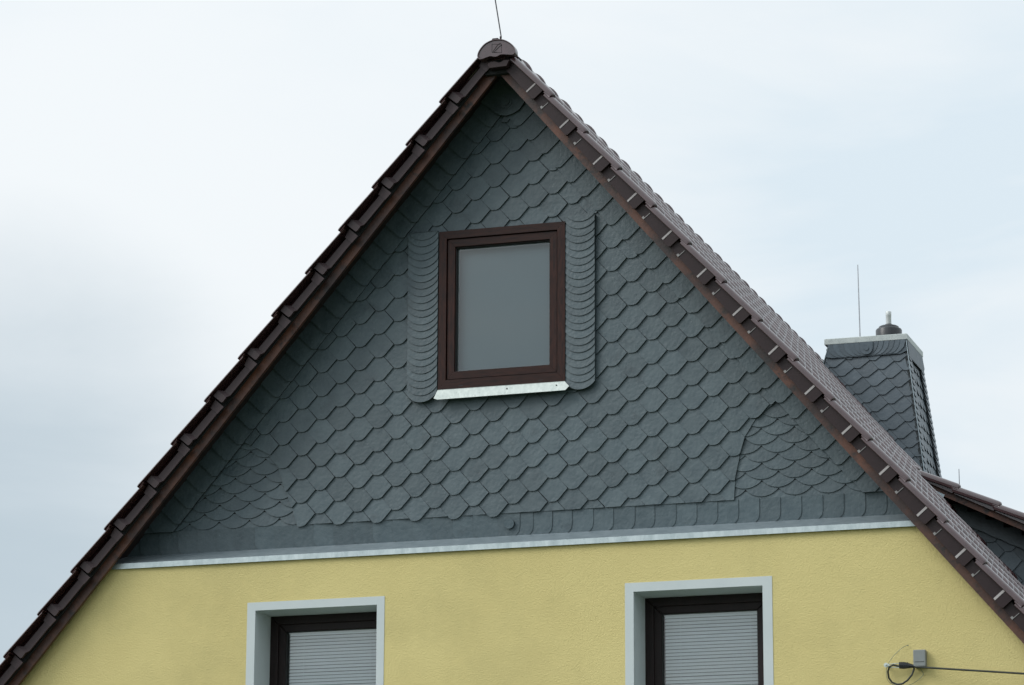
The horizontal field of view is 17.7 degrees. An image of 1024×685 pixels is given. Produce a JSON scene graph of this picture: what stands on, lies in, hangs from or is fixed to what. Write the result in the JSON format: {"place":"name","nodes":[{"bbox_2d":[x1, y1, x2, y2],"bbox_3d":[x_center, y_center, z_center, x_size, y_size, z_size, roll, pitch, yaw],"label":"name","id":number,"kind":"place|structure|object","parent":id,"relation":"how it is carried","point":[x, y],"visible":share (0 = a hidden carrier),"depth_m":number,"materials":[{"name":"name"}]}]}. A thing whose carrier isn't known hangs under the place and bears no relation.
{"place":"outdoors","nodes":[
{"label":"outdoors","id":0,"kind":"place"},
{"bbox_2d":[0,0,1023,663],"label":"sky","id":1,"kind":"structure","parent":0,"point":[171,171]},
{"label":"lawn","id":2,"kind":"structure","parent":0,"visible":0},
{"bbox_2d":[0,39,1023,684],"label":"house","id":3,"kind":"structure","parent":2,"relation":"on","point":[530,377],"depth_m":20.93,"materials":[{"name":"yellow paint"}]},
{"bbox_2d":[246,596,384,684],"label":"window","id":4,"kind":"structure","parent":3,"relation":"in","point":[336,641],"depth_m":21.06,"materials":[{"name":"paint"}]},
{"bbox_2d":[492,0,501,39],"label":"lightning rod","id":5,"kind":"object","parent":3,"relation":"on","point":[498,22],"visible":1,"depth_m":21.22,"materials":[{"name":"metal"}]},
{"bbox_2d":[434,221,568,399],"bbox_3d":[-0.047,-0.194,21.138,0.908,1.128,0.158,-4,-14,18],"label":"window","id":6,"kind":"structure","parent":3,"relation":"in","point":[502,290],"depth_m":21.19,"materials":[{"name":"glass"}]},
{"bbox_2d":[625,576,773,684],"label":"window","id":7,"kind":"structure","parent":3,"relation":"in","point":[719,631],"depth_m":20.29,"materials":[{"name":"paint"}]},
{"bbox_2d":[857,265,860,336],"bbox_3d":[2.975,-0.352,28.117,0.016,0.652,0.011,-4,-14,18],"label":"lightning rod","id":8,"kind":"object","parent":3,"relation":"on","point":[858,303],"visible":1,"depth_m":28.11,"materials":[{"name":"metal"}]},
{"bbox_2d":[913,649,926,666],"bbox_3d":[2.431,1.882,19.534,0.075,0.101,0.050,-4,-14,18],"label":"junction box","id":9,"kind":"object","parent":3,"relation":"attached to","point":[919,657],"visible":1,"depth_m":19.51,"materials":[{"name":"grey plastic"}]},
{"bbox_2d":[884,645,1023,684],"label":"overhead cable","id":10,"kind":"object","parent":3,"relation":"attached to","point":[903,665],"visible":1,"depth_m":19.51,"materials":[{"name":"black plastic"}]}
]}

